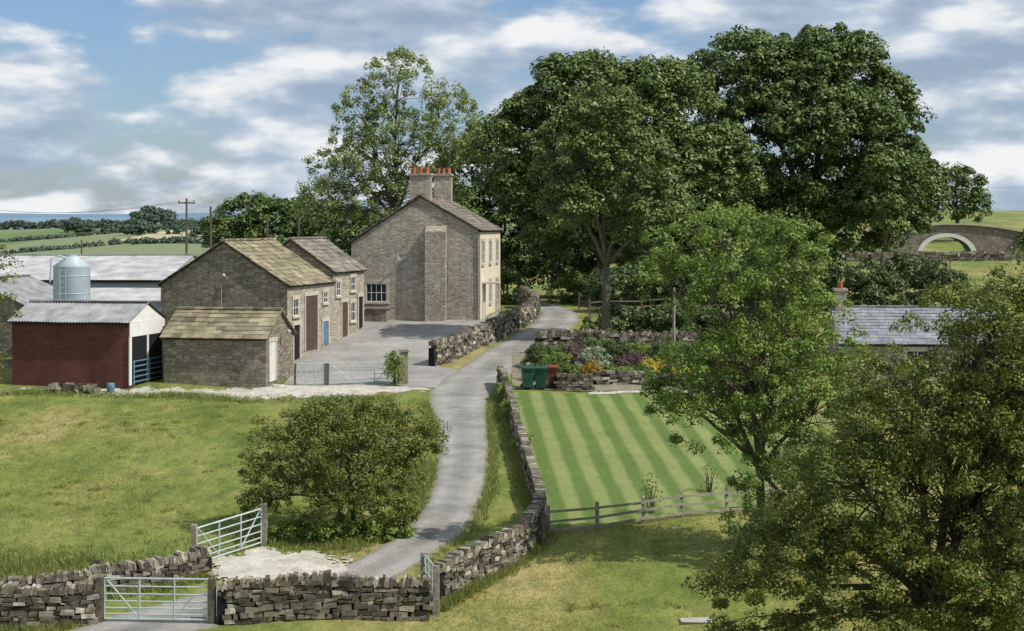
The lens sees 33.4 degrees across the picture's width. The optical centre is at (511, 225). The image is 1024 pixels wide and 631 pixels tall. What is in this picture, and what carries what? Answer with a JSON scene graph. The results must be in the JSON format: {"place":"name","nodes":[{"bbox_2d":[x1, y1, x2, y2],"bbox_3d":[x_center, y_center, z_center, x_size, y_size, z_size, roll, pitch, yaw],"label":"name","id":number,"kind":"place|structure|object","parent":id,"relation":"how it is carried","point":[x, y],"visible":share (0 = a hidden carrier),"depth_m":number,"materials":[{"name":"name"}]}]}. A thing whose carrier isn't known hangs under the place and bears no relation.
{"place":"outdoors","nodes":[
{"label":"outdoors","id":0,"kind":"place"},
{"bbox_2d":[120,230,203,240],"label":"straw field","id":1,"kind":"structure","parent":0,"point":[160,235],"depth_m":687.58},
{"bbox_2d":[1,384,430,399],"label":"gravel track","id":2,"kind":"structure","parent":0,"point":[308,390],"depth_m":82.42,"materials":[{"name":"gravel"}]},
{"bbox_2d":[0,209,1023,630],"bbox_3d":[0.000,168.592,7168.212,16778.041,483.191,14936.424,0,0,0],"label":"ground","id":3,"kind":"structure","parent":0,"point":[646,589],"depth_m":58.49,"materials":[{"name":"green plant"}]},
{"bbox_2d":[0,243,23,380],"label":"hawthorn tree","id":4,"kind":"object","parent":3,"relation":"on","point":[2,246],"visible":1,"depth_m":43.10,"materials":[{"name":"green plant"}]},
{"bbox_2d":[0,274,52,366],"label":"stone cattle shed","id":5,"kind":"structure","parent":3,"relation":"on","point":[26,287],"depth_m":91.24,"materials":[{"name":"grey stone"}]},
{"bbox_2d":[1,619,83,630],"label":"verge tufts","id":6,"kind":"object","parent":3,"relation":"on","point":[60,627],"visible":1,"depth_m":45.81,"materials":[{"name":"green plant"}]},
{"bbox_2d":[0,581,98,629],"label":"dry stone wall","id":7,"kind":"structure","parent":3,"relation":"on","point":[52,603],"depth_m":46.05,"materials":[{"name":"stone"}]},
{"bbox_2d":[49,254,90,301],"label":"feed silo","id":8,"kind":"object","parent":3,"relation":"on","point":[71,276],"visible":0.6,"depth_m":87.25,"materials":[{"name":"metal"}]},
{"bbox_2d":[48,382,99,393],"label":"stone pile","id":9,"kind":"object","parent":3,"relation":"on","point":[83,388],"visible":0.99,"depth_m":81.58,"materials":[{"name":"stone"}]},
{"bbox_2d":[7,299,166,388],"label":"red brick shed","id":10,"kind":"structure","parent":3,"relation":"on","point":[120,344],"depth_m":83.83,"materials":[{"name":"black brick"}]},
{"bbox_2d":[0,254,196,301],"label":"corrugated farm shed","id":11,"kind":"structure","parent":3,"relation":"on","point":[130,270],"depth_m":106.69,"materials":[{"name":"grey metal"}]},
{"bbox_2d":[0,545,212,595],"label":"dry stone wall","id":12,"kind":"structure","parent":3,"relation":"on","point":[178,563],"depth_m":49.10,"materials":[{"name":"stone"}]},
{"bbox_2d":[0,538,225,578],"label":"verge tufts","id":13,"kind":"object","parent":3,"relation":"on","point":[45,564],"visible":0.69,"depth_m":51.22,"materials":[{"name":"green plant"}]},
{"bbox_2d":[90,287,160,311],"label":"lean to shed","id":14,"kind":"object","parent":3,"relation":"on","point":[130,293],"visible":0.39,"depth_m":98.53,"materials":[{"name":"metal"}]},
{"bbox_2d":[33,568,217,600],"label":"verge tufts","id":15,"kind":"object","parent":3,"relation":"on","point":[169,582],"visible":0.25,"depth_m":49.03,"materials":[{"name":"green plant"}]},
{"bbox_2d":[0,205,283,253],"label":"distant trees","id":16,"kind":"object","parent":3,"relation":"on","point":[143,220],"visible":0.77,"depth_m":771.62,"materials":[{"name":"green plant"}]},
{"bbox_2d":[96,576,216,623],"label":"metal field gate","id":17,"kind":"structure","parent":3,"relation":"on","point":[101,601],"depth_m":46.40,"materials":[{"name":"metal"}]},
{"bbox_2d":[178,198,194,253],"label":"utility pole","id":18,"kind":"object","parent":3,"relation":"on","point":[186,233],"visible":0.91,"depth_m":149.95,"materials":[{"name":"brown wood"}]},
{"bbox_2d":[0,385,402,404],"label":"verge tufts","id":19,"kind":"object","parent":3,"relation":"on","point":[199,396],"visible":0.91,"depth_m":80.45,"materials":[{"name":"green plant"}]},
{"bbox_2d":[209,206,211,248],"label":"utility pole","id":20,"kind":"object","parent":3,"relation":"on","point":[210,237],"visible":0.35,"depth_m":144.94,"materials":[{"name":"brown wood"}]},
{"bbox_2d":[0,187,1011,224],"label":"overhead wires","id":21,"kind":"object","parent":20,"relation":"attached to","point":[279,221],"visible":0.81,"depth_m":161.72,"materials":[{"name":"black metal"}]},
{"bbox_2d":[0,397,447,574],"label":"meadow grass","id":22,"kind":"structure","parent":3,"relation":"on","point":[127,475],"depth_m":62.92,"materials":[{"name":"plant"}]},
{"bbox_2d":[159,307,296,386],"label":"stone outbuilding","id":23,"kind":"structure","parent":3,"relation":"on","point":[231,346],"depth_m":84.34,"materials":[{"name":"stone"}]},
{"bbox_2d":[268,337,277,381],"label":"door","id":24,"kind":"structure","parent":23,"relation":"in","point":[272,342],"depth_m":84.27,"materials":[{"name":"wood"}]},
{"bbox_2d":[191,503,267,558],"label":"metal field gate","id":25,"kind":"structure","parent":3,"relation":"on","point":[263,524],"depth_m":52.49,"materials":[{"name":"metal"}]},
{"bbox_2d":[156,238,337,360],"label":"stone barn","id":26,"kind":"structure","parent":3,"relation":"on","point":[259,272],"depth_m":92.31,"materials":[{"name":"stone"}]},
{"bbox_2d":[291,295,300,318],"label":"window","id":27,"kind":"structure","parent":26,"relation":"in","point":[295,299],"depth_m":92.15,"materials":[{"name":"stone"}]},
{"bbox_2d":[304,291,318,350],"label":"door","id":28,"kind":"structure","parent":26,"relation":"in","point":[311,299],"depth_m":94.49,"materials":[{"name":"wood"}]},
{"bbox_2d":[321,317,329,344],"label":"door","id":29,"kind":"structure","parent":26,"relation":"in","point":[325,322],"depth_m":96.71,"materials":[{"name":"wood"}]},
{"bbox_2d":[322,288,329,304],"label":"window","id":30,"kind":"structure","parent":26,"relation":"in","point":[325,292],"depth_m":96.74,"materials":[{"name":"stone"}]},
{"bbox_2d":[196,190,386,255],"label":"beech tree","id":31,"kind":"object","parent":3,"relation":"on","point":[260,206],"visible":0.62,"depth_m":149.83,"materials":[{"name":"green plant"}]},
{"bbox_2d":[294,363,326,384],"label":"metal yard gate","id":32,"kind":"structure","parent":3,"relation":"on","point":[305,374],"depth_m":84.18,"materials":[{"name":"metal"}]},
{"bbox_2d":[281,236,367,340],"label":"stone barn wing","id":33,"kind":"structure","parent":3,"relation":"on","point":[332,261],"depth_m":100.26,"materials":[{"name":"stone"}]},
{"bbox_2d":[335,278,342,297],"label":"window","id":34,"kind":"structure","parent":33,"relation":"in","point":[338,285],"depth_m":98.88,"materials":[{"name":"stone"}]},
{"bbox_2d":[340,298,348,337],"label":"door","id":35,"kind":"structure","parent":33,"relation":"in","point":[344,303],"depth_m":99.90,"materials":[{"name":"wood"}]},
{"bbox_2d":[349,299,356,323],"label":"window","id":36,"kind":"structure","parent":33,"relation":"in","point":[352,302],"depth_m":101.38,"materials":[{"name":"stone"}]},
{"bbox_2d":[349,274,356,292],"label":"window","id":37,"kind":"structure","parent":33,"relation":"in","point":[352,277],"depth_m":101.38,"materials":[{"name":"stone"}]},
{"bbox_2d":[217,569,432,625],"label":"dry stone wall","id":38,"kind":"structure","parent":3,"relation":"on","point":[304,596],"depth_m":46.51,"materials":[{"name":"stone"}]},
{"bbox_2d":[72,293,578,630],"bbox_3d":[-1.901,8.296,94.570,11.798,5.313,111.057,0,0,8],"label":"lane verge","id":39,"kind":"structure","parent":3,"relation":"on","point":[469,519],"depth_m":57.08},
{"bbox_2d":[73,293,578,630],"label":"farm lane","id":40,"kind":"structure","parent":3,"relation":"on","point":[458,398],"depth_m":63.05,"materials":[{"name":"asphalt"}]},
{"bbox_2d":[203,546,356,584],"bbox_3d":[-6.950,10.215,51.100,4.700,0.471,3.800,0,0,0],"label":"gravel apron","id":41,"kind":"object","parent":40,"relation":"on","point":[261,561],"visible":0.79,"depth_m":51.13,"materials":[{"name":"gravel"}]},
{"bbox_2d":[215,454,441,557],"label":"verge tufts","id":42,"kind":"object","parent":3,"relation":"on","point":[430,474],"visible":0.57,"depth_m":53.70,"materials":[{"name":"green plant"}]},
{"bbox_2d":[267,515,415,545],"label":"nettles","id":43,"kind":"object","parent":3,"relation":"on","point":[322,530],"visible":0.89,"depth_m":53.65,"materials":[{"name":"green plant"}]},
{"bbox_2d":[234,392,451,534],"bbox_3d":[-5.518,7.723,55.019,6.052,4.717,5.588,0,0,-41],"label":"hawthorn bush","id":44,"kind":"object","parent":3,"relation":"on","point":[321,428],"visible":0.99,"depth_m":54.30,"materials":[{"name":"green plant"}]},
{"bbox_2d":[326,362,398,384],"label":"metal yard gate","id":45,"kind":"structure","parent":3,"relation":"on","point":[352,374],"depth_m":84.21,"materials":[{"name":"metal"}]},
{"bbox_2d":[286,45,494,242],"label":"ash tree","id":46,"kind":"object","parent":3,"relation":"on","point":[397,189],"visible":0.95,"depth_m":127.42,"materials":[{"name":"green plant"}]},
{"bbox_2d":[383,350,405,385],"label":"clipped yew","id":47,"kind":"object","parent":3,"relation":"on","point":[394,369],"visible":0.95,"depth_m":83.55,"materials":[{"name":"green plant"}]},
{"bbox_2d":[284,308,511,387],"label":"farmyard","id":48,"kind":"structure","parent":3,"relation":"on","point":[371,341],"depth_m":94.64,"materials":[{"name":"concrete"}]},
{"bbox_2d":[398,349,409,383],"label":"stone gate pillar","id":49,"kind":"structure","parent":3,"relation":"on","point":[404,353],"depth_m":84.18,"materials":[{"name":"stone"}]},
{"bbox_2d":[347,166,503,321],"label":"stone farmhouse","id":50,"kind":"object","parent":3,"relation":"on","point":[423,254],"visible":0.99,"depth_m":106.47,"materials":[{"name":"stone"}]},
{"bbox_2d":[364,280,389,303],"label":"window","id":51,"kind":"structure","parent":50,"relation":"in","point":[375,291],"depth_m":106.71,"materials":[{"name":"stone"}]},
{"bbox_2d":[481,238,485,265],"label":"window","id":52,"kind":"structure","parent":50,"relation":"in","point":[482,240],"depth_m":107.56,"materials":[{"name":"stone"}]},
{"bbox_2d":[482,283,485,318],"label":"door","id":53,"kind":"structure","parent":50,"relation":"in","point":[483,285],"depth_m":107.97,"materials":[{"name":"wood"}]},
{"bbox_2d":[416,398,442,456],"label":"verge tufts","id":54,"kind":"object","parent":3,"relation":"on","point":[428,411],"visible":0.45,"depth_m":76.41,"materials":[{"name":"green plant"}]},
{"bbox_2d":[420,552,438,615],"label":"metal field gate","id":55,"kind":"structure","parent":3,"relation":"on","point":[425,568],"depth_m":47.33,"materials":[{"name":"metal"}]},
{"bbox_2d":[427,397,503,561],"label":"verge tufts","id":56,"kind":"object","parent":3,"relation":"on","point":[491,492],"visible":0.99,"depth_m":62.32,"materials":[{"name":"green plant"}]},
{"bbox_2d":[428,298,536,365],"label":"dry stone wall","id":57,"kind":"structure","parent":3,"relation":"on","point":[467,340],"depth_m":96.28,"materials":[{"name":"stone"}]},
{"bbox_2d":[432,485,547,603],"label":"dry stone wall","id":58,"kind":"structure","parent":3,"relation":"on","point":[481,556],"depth_m":50.44,"materials":[{"name":"stone"}]},
{"bbox_2d":[428,527,559,612],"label":"verge tufts","id":59,"kind":"object","parent":3,"relation":"on","point":[462,594],"visible":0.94,"depth_m":49.67,"materials":[{"name":"green plant"}]},
{"bbox_2d":[494,390,531,511],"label":"verge tufts","id":60,"kind":"object","parent":3,"relation":"on","point":[522,491],"visible":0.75,"depth_m":64.23,"materials":[{"name":"green plant"}]},
{"bbox_2d":[496,366,542,501],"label":"dry stone wall","id":61,"kind":"structure","parent":3,"relation":"on","point":[533,477],"depth_m":66.61,"materials":[{"name":"stone"}]},
{"bbox_2d":[494,381,534,446],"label":"wall ivy","id":62,"kind":"object","parent":61,"relation":"attached to","point":[499,386],"depth_m":74.93,"materials":[{"name":"green plant"}]},
{"bbox_2d":[516,286,540,319],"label":"dry stone wall","id":63,"kind":"structure","parent":3,"relation":"on","point":[525,293],"depth_m":114.90,"materials":[{"name":"stone"}]},
{"bbox_2d":[540,507,545,546],"bbox_3d":[0.965,9.529,53.651,0.156,1.102,1.427,0,0,-2],"label":"post and rail fence","id":64,"kind":"object","parent":3,"relation":"on","point":[543,526],"visible":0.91,"depth_m":52.95,"materials":[{"name":"brown wood"}]},
{"bbox_2d":[500,264,610,303],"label":"shrub border","id":65,"kind":"object","parent":3,"relation":"on","point":[571,285],"visible":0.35,"depth_m":128.16,"materials":[{"name":"green plant"}]},
{"bbox_2d":[551,373,594,391],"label":"garden retaining wall","id":66,"kind":"structure","parent":3,"relation":"on","point":[581,382],"depth_m":82.52,"materials":[{"name":"stone"}]},
{"bbox_2d":[432,111,735,288],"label":"beech tree","id":67,"kind":"object","parent":3,"relation":"on","point":[518,259],"visible":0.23,"depth_m":138.78,"materials":[{"name":"green plant"}]},
{"bbox_2d":[578,292,648,310],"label":"paddock fence","id":68,"kind":"object","parent":3,"relation":"on","point":[579,301],"visible":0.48,"depth_m":115.96,"materials":[{"name":"brown wood"}]},
{"bbox_2d":[527,77,703,336],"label":"sycamore tree","id":69,"kind":"object","parent":3,"relation":"on","point":[578,186],"visible":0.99,"depth_m":97.24,"materials":[{"name":"green plant"}]},
{"bbox_2d":[478,46,776,305],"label":"sycamore tree","id":70,"kind":"object","parent":3,"relation":"on","point":[678,78],"visible":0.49,"depth_m":122.61,"materials":[{"name":"green plant"}]},
{"bbox_2d":[512,352,769,390],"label":"gravel path","id":71,"kind":"structure","parent":3,"relation":"on","point":[517,357],"depth_m":84.12,"materials":[{"name":"gravel"}]},
{"bbox_2d":[520,366,534,387],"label":"wheelie bin","id":72,"kind":"object","parent":71,"relation":"on","point":[527,374],"visible":1,"depth_m":82.29,"materials":[{"name":"green plastic"}]},
{"bbox_2d":[520,341,555,365],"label":"garden shrub","id":73,"kind":"object","parent":71,"relation":"on","point":[532,354],"visible":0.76,"depth_m":89.78,"materials":[{"name":"green plant"}]},
{"bbox_2d":[535,366,547,387],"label":"wheelie bin","id":74,"kind":"object","parent":71,"relation":"on","point":[540,375],"visible":0.99,"depth_m":82.39,"materials":[{"name":"green plastic"}]},
{"bbox_2d":[546,365,558,385],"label":"wheelie bin","id":75,"kind":"object","parent":71,"relation":"on","point":[552,370],"visible":0.68,"depth_m":82.98,"materials":[{"name":"brown plastic"}]},
{"bbox_2d":[538,350,572,366],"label":"garden shrub","id":76,"kind":"object","parent":71,"relation":"on","point":[548,358],"visible":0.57,"depth_m":87.62,"materials":[{"name":"green plant"}]},
{"bbox_2d":[558,363,584,376],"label":"garden shrub","id":77,"kind":"object","parent":71,"relation":"on","point":[570,369],"visible":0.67,"depth_m":85.38,"materials":[{"name":"green plant"}]},
{"bbox_2d":[553,342,596,367],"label":"garden shrub","id":78,"kind":"object","parent":71,"relation":"on","point":[575,352],"visible":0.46,"depth_m":89.65,"materials":[{"name":"purple plant"}]},
{"bbox_2d":[576,358,602,373],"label":"garden shrub","id":79,"kind":"object","parent":71,"relation":"on","point":[587,369],"visible":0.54,"depth_m":85.25,"materials":[{"name":"orange plant"}]},
{"bbox_2d":[575,345,611,367],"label":"garden shrub","id":80,"kind":"object","parent":71,"relation":"on","point":[586,354],"visible":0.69,"depth_m":87.73,"materials":[{"name":"green plant"}]},
{"bbox_2d":[579,337,613,355],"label":"garden shrub","id":81,"kind":"object","parent":71,"relation":"on","point":[591,342],"visible":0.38,"depth_m":91.95,"materials":[{"name":"green plant"}]},
{"bbox_2d":[595,338,632,366],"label":"garden shrub","id":82,"kind":"object","parent":71,"relation":"on","point":[614,350],"visible":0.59,"depth_m":89.76,"materials":[{"name":"green plant"}]},
{"bbox_2d":[613,349,650,367],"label":"garden shrub","id":83,"kind":"object","parent":71,"relation":"on","point":[634,357],"visible":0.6,"depth_m":88.08,"materials":[{"name":"purple plant"}]},
{"bbox_2d":[625,341,655,358],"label":"garden shrub","id":84,"kind":"object","parent":71,"relation":"on","point":[638,347],"visible":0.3,"depth_m":91.80,"materials":[{"name":"green plant"}]},
{"bbox_2d":[640,357,668,371],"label":"garden shrub","id":85,"kind":"object","parent":71,"relation":"on","point":[653,365],"visible":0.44,"depth_m":86.82,"materials":[{"name":"yellow plant"}]},
{"bbox_2d":[643,340,676,368],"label":"garden shrub","id":86,"kind":"object","parent":71,"relation":"on","point":[656,349],"visible":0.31,"depth_m":89.20,"materials":[{"name":"green plant"}]},
{"bbox_2d":[674,341,715,369],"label":"garden shrub","id":87,"kind":"object","parent":71,"relation":"on","point":[695,356],"visible":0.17,"depth_m":86.70,"materials":[{"name":"green plant"}]},
{"bbox_2d":[535,327,766,359],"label":"garden wall","id":88,"kind":"structure","parent":3,"relation":"on","point":[553,337],"depth_m":94.65,"materials":[{"name":"stone"}]},
{"bbox_2d":[588,296,725,317],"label":"paddock fence","id":89,"kind":"object","parent":3,"relation":"on","point":[621,301],"visible":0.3,"depth_m":110.03,"materials":[{"name":"brown wood"}]},
{"bbox_2d":[593,370,750,385],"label":"garden retaining wall","id":90,"kind":"structure","parent":3,"relation":"on","point":[614,377],"depth_m":83.95,"materials":[{"name":"stone"}]},
{"bbox_2d":[672,287,674,343],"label":"telegraph post","id":91,"kind":"object","parent":3,"relation":"on","point":[673,334],"visible":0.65,"depth_m":93.74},
{"bbox_2d":[679,617,711,623],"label":"stone slab","id":92,"kind":"structure","parent":3,"relation":"on","point":[698,620],"depth_m":46.31,"materials":[{"name":"stone"}]},
{"bbox_2d":[546,476,871,530],"bbox_3d":[6.778,9.272,56.959,12.693,1.332,0.417,0,0,-25],"label":"post and rail fence","id":93,"kind":"object","parent":3,"relation":"on","point":[597,507],"visible":0.61,"depth_m":55.85,"materials":[{"name":"wood"}]},
{"bbox_2d":[629,199,895,556],"bbox_3d":[7.651,4.751,51.896,8.241,11.106,5.170,0,0,0],"label":"young ash tree","id":94,"kind":"object","parent":3,"relation":"on","point":[749,400],"visible":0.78,"depth_m":51.57,"materials":[{"name":"green plant"}]},
{"bbox_2d":[579,252,973,337],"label":"hedgerow","id":95,"kind":"object","parent":3,"relation":"on","point":[914,273],"visible":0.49,"depth_m":113.19,"materials":[{"name":"green plant"}]},
{"bbox_2d":[686,22,953,302],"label":"sycamore tree","id":96,"kind":"object","parent":3,"relation":"on","point":[841,113],"visible":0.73,"depth_m":131.56,"materials":[{"name":"green plant"}]},
{"bbox_2d":[681,240,1023,630],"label":"hawthorn tree","id":97,"kind":"object","parent":3,"relation":"on","point":[938,582],"visible":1,"depth_m":37.25,"materials":[{"name":"green plant"}]},
{"bbox_2d":[854,142,939,294],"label":"oak tree","id":98,"kind":"object","parent":3,"relation":"on","point":[896,187],"visible":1,"depth_m":126.49,"materials":[{"name":"green plant"}]},
{"bbox_2d":[794,229,1023,260],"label":"canal bank bushes","id":99,"kind":"object","parent":3,"relation":"on","point":[889,247],"visible":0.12,"depth_m":206.75,"materials":[{"name":"green plant"}]},
{"bbox_2d":[823,281,1023,389],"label":"stone cottage","id":100,"kind":"structure","parent":3,"relation":"on","point":[875,320],"depth_m":94.38,"materials":[{"name":"grey stone"}]},
{"bbox_2d":[903,347,931,370],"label":"window","id":101,"kind":"structure","parent":100,"relation":"in","point":[917,350],"depth_m":92.58,"materials":[{"name":"stone"}]},
{"bbox_2d":[839,250,1023,261],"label":"field wall","id":102,"kind":"structure","parent":3,"relation":"on","point":[968,256],"depth_m":203.95,"materials":[{"name":"stone"}]},
{"bbox_2d":[889,223,1023,254],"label":"stone canal bridge","id":103,"kind":"structure","parent":3,"relation":"on","point":[972,237],"depth_m":214.79,"materials":[{"name":"grey stone"}]},
{"bbox_2d":[931,161,994,241],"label":"tree","id":104,"kind":"object","parent":3,"relation":"on","point":[978,196],"visible":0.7,"depth_m":258.06,"materials":[{"name":"green plant"}]},
{"bbox_2d":[0,0,1023,213],"label":"sky","id":105,"kind":"structure","parent":0,"point":[105,105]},
{"bbox_2d":[588,390,706,394],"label":"garden path","id":106,"kind":"structure","parent":0,"point":[618,392],"depth_m":81.89,"materials":[{"name":"stone"}]},
{"bbox_2d":[514,391,851,528],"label":"lawn","id":107,"kind":"structure","parent":0,"point":[601,449],"depth_m":66.83,"materials":[{"name":"plant"}]},
{"bbox_2d":[639,471,663,512],"bbox_3d":[4.707,9.133,57.178,0.884,1.850,0.839,0,0,-18],"label":"garden sapling","id":108,"kind":"object","parent":107,"relation":"on","point":[652,504],"visible":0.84,"depth_m":57.16,"materials":[{"name":"green plant"}]},
{"bbox_2d":[699,463,720,491],"bbox_3d":[7.024,8.984,60.559,0.798,1.365,0.727,0,0,0],"label":"garden sapling","id":109,"kind":"object","parent":107,"relation":"on","point":[708,488],"visible":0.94,"depth_m":60.46,"materials":[{"name":"green plant"}]},
{"bbox_2d":[399,514,1020,630],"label":"pasture grass","id":110,"kind":"structure","parent":0,"point":[579,541],"depth_m":48.91,"materials":[{"name":"plant"}]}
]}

